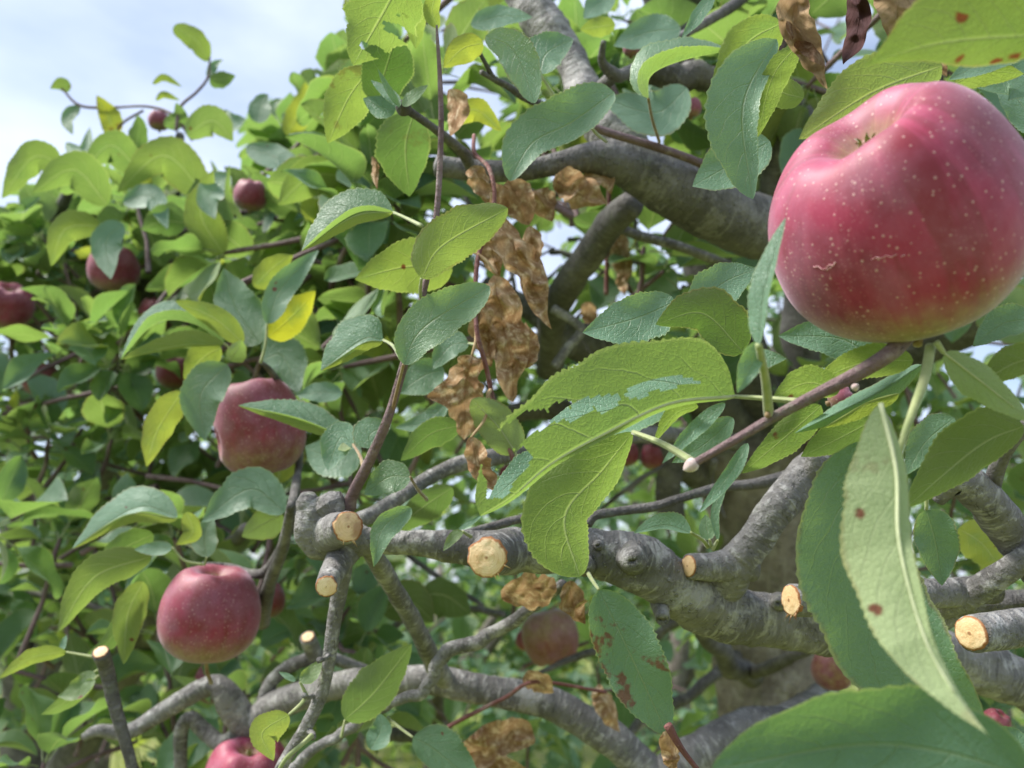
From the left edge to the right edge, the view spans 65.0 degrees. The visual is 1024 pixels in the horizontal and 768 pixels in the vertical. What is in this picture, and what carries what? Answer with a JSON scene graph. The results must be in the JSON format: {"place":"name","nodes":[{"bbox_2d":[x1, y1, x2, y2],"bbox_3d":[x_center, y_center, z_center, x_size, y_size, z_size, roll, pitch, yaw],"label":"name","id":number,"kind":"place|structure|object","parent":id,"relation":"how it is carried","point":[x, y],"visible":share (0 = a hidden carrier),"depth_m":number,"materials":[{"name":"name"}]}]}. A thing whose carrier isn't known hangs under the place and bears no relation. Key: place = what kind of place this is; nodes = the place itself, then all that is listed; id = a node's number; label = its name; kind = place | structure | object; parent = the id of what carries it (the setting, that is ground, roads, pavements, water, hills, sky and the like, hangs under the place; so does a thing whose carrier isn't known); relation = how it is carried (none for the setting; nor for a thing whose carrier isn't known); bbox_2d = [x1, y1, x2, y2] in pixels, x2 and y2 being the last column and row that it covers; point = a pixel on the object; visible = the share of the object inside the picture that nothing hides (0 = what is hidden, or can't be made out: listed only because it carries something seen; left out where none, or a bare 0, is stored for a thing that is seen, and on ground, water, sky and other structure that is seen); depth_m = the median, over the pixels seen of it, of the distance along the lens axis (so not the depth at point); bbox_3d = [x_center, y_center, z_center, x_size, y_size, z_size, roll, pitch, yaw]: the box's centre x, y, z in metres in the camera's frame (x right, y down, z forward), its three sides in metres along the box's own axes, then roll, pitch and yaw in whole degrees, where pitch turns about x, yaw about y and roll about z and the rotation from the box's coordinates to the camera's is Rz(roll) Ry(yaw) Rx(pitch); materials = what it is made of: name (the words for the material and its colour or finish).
{"place":"outdoors","nodes":[
{"label":"outdoors","id":0,"kind":"place"},
{"bbox_2d":[0,587,1023,767],"bbox_3d":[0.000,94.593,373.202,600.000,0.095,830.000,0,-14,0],"label":"ground","id":1,"kind":"structure","parent":0,"point":[591,754],"depth_m":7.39,"materials":[{"name":"green plant"}]},
{"bbox_2d":[0,316,399,767],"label":"orchard tree","id":2,"kind":"object","parent":1,"relation":"on","point":[106,592],"visible":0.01,"depth_m":3.49,"materials":[{"name":"green plant"}]},
{"bbox_2d":[0,23,429,767],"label":"apple tree","id":3,"kind":"object","parent":1,"relation":"on","point":[174,217],"visible":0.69,"depth_m":0.94,"materials":[{"name":"green plant"}]},
{"bbox_2d":[0,282,34,327],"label":"apple","id":4,"kind":"object","parent":3,"relation":"hanging from","point":[17,305],"visible":0.94,"depth_m":0.99,"materials":[{"name":"red food"}]},
{"bbox_2d":[22,363,57,393],"bbox_3d":[-0.674,-0.007,1.150,0.049,0.052,0.050,0,-14,0],"label":"apple","id":5,"kind":"object","parent":3,"relation":"attached to","point":[49,372],"visible":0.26,"depth_m":1.14,"materials":[{"name":"red food"}]},
{"bbox_2d":[87,247,140,290],"bbox_3d":[-0.495,-0.144,1.000,0.060,0.062,0.061,0,-14,0],"label":"apple","id":6,"kind":"object","parent":3,"relation":"hanging from","point":[127,270],"visible":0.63,"depth_m":0.98,"materials":[{"name":"red food"}]},
{"bbox_2d":[138,298,173,330],"bbox_3d":[-0.508,-0.099,1.150,0.051,0.052,0.050,0,-14,0],"label":"apple","id":7,"kind":"object","parent":3,"relation":"attached to","point":[146,304],"visible":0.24,"depth_m":1.13,"materials":[{"name":"red food"}]},
{"bbox_2d":[148,110,167,132],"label":"apple","id":8,"kind":"object","parent":3,"relation":"attached to","point":[156,118],"visible":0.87,"depth_m":0.99,"materials":[{"name":"red food"}]},
{"bbox_2d":[155,357,184,390],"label":"apple","id":9,"kind":"object","parent":3,"relation":"attached to","point":[165,377],"visible":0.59,"depth_m":1.00,"materials":[{"name":"red food"}]},
{"bbox_2d":[233,179,265,213],"bbox_3d":[-0.280,-0.202,0.860,0.035,0.037,0.036,0,-14,0],"label":"apple","id":10,"kind":"object","parent":3,"relation":"attached to","point":[248,195],"visible":1,"depth_m":0.85,"materials":[{"name":"red food"}]},
{"bbox_2d":[243,470,513,762],"bbox_3d":[-1.372,1.833,7.353,2.776,3.266,2.810,3,-14,-11],"label":"orchard tree","id":11,"kind":"object","parent":1,"relation":"on","point":[343,746],"visible":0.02,"depth_m":6.98,"materials":[{"name":"green plant"}]},
{"bbox_2d":[208,404,609,767],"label":"orchard tree","id":12,"kind":"object","parent":1,"relation":"on","point":[552,758],"visible":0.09,"depth_m":4.18,"materials":[{"name":"green plant"}]},
{"bbox_2d":[0,0,1023,767],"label":"apple tree","id":13,"kind":"object","parent":1,"relation":"on","point":[790,478],"visible":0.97,"depth_m":0.47,"materials":[{"name":"green plant"}]},
{"bbox_2d":[195,664,213,703],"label":"apple","id":14,"kind":"object","parent":13,"relation":"attached to","point":[199,674],"visible":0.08,"depth_m":0.88,"materials":[{"name":"red food"}]},
{"bbox_2d":[157,564,260,684],"bbox_3d":[-0.225,0.179,0.598,0.073,0.090,0.073,0,-14,0],"label":"apple","id":15,"kind":"object","parent":13,"relation":"hanging from","point":[208,613],"visible":1,"depth_m":0.57,"materials":[{"name":"red food"}]},
{"bbox_2d":[205,737,284,767],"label":"apple","id":16,"kind":"object","parent":13,"relation":"hanging from","point":[239,752],"visible":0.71,"depth_m":0.67,"materials":[{"name":"red food"}]},
{"bbox_2d":[213,378,305,472],"bbox_3d":[-0.194,0.033,0.620,0.068,0.077,0.069,0,-14,0],"label":"apple","id":17,"kind":"object","parent":13,"relation":"hanging from","point":[246,438],"visible":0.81,"depth_m":0.59,"materials":[{"name":"red food"}]},
{"bbox_2d":[270,583,285,617],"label":"apple","id":18,"kind":"object","parent":13,"relation":"attached to","point":[279,601],"visible":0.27,"depth_m":0.84,"materials":[{"name":"red food"}]},
{"bbox_2d":[498,464,507,475],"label":"apple","id":19,"kind":"object","parent":13,"relation":"hanging from","point":[502,468],"visible":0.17,"depth_m":0.99,"materials":[{"name":"red food"}]},
{"bbox_2d":[516,629,525,650],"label":"apple","id":20,"kind":"object","parent":13,"relation":"hanging from","point":[519,644],"visible":0.26,"depth_m":1.09,"materials":[{"name":"red food"}]},
{"bbox_2d":[521,601,578,666],"bbox_3d":[0.045,0.295,0.951,0.068,0.075,0.068,0,-14,0],"label":"apple","id":21,"kind":"object","parent":13,"relation":"attached to","point":[550,636],"visible":0.9,"depth_m":0.93,"materials":[{"name":"red food"}]},
{"bbox_2d":[623,48,638,58],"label":"apple","id":22,"kind":"object","parent":13,"relation":"attached to","point":[630,53],"visible":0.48,"depth_m":0.64,"materials":[{"name":"red food"}]},
{"bbox_2d":[624,444,638,467],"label":"apple","id":23,"kind":"object","parent":13,"relation":"hanging from","point":[633,456],"visible":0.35,"depth_m":0.99,"materials":[{"name":"red food"}]},
{"bbox_2d":[640,443,662,469],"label":"apple","id":24,"kind":"object","parent":13,"relation":"attached to","point":[651,457],"visible":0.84,"depth_m":0.99,"materials":[{"name":"red food"}]},
{"bbox_2d":[688,97,701,119],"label":"apple","id":25,"kind":"object","parent":13,"relation":"hanging from","point":[696,108],"visible":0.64,"depth_m":0.65,"materials":[{"name":"red food"}]},
{"bbox_2d":[810,655,850,690],"bbox_3d":[0.319,0.284,0.800,0.041,0.043,0.041,0,-14,0],"label":"apple","id":26,"kind":"object","parent":13,"relation":"attached to","point":[826,673],"visible":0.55,"depth_m":0.79,"materials":[{"name":"red food"}]},
{"bbox_2d":[825,387,852,406],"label":"apple","id":27,"kind":"object","parent":13,"relation":"attached to","point":[843,394],"visible":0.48,"depth_m":0.41,"materials":[{"name":"food"}]},
{"bbox_2d":[768,81,1023,347],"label":"apple","id":28,"kind":"object","parent":13,"relation":"attached to","point":[900,208],"visible":0.99,"depth_m":0.23,"materials":[{"name":"red food"}]},
{"bbox_2d":[984,708,1011,726],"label":"apple","id":29,"kind":"object","parent":13,"relation":"hanging from","point":[1001,717],"visible":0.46,"depth_m":0.55,"materials":[{"name":"red food"}]},
{"bbox_2d":[443,492,608,679],"bbox_3d":[0.231,3.163,13.102,2.961,3.483,2.997,4,-14,-14],"label":"orchard tree","id":30,"kind":"object","parent":1,"relation":"on","point":[487,600],"visible":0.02,"depth_m":13.09,"materials":[{"name":"green plant"}]},
{"bbox_2d":[452,460,716,751],"bbox_3d":[0.973,1.252,5.023,2.810,3.266,2.776,0,-14,0],"label":"orchard tree","id":31,"kind":"object","parent":1,"relation":"on","point":[681,675],"visible":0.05,"depth_m":4.75,"materials":[{"name":"green plant"}]},
{"bbox_2d":[513,464,702,733],"bbox_3d":[1.369,2.230,8.737,2.684,3.157,2.716,5,-15,-21],"label":"orchard tree","id":32,"kind":"object","parent":1,"relation":"on","point":[634,470],"visible":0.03,"depth_m":8.61,"materials":[{"name":"green plant"}]},
{"bbox_2d":[851,403,1023,725],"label":"orchard tree","id":33,"kind":"object","parent":1,"relation":"on","point":[1019,583],"visible":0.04,"depth_m":5.38,"materials":[{"name":"green plant"}]},
{"bbox_2d":[0,0,1023,586],"label":"sky","id":34,"kind":"structure","parent":0,"point":[114,51],"materials":[{"name":"white"}]}
]}

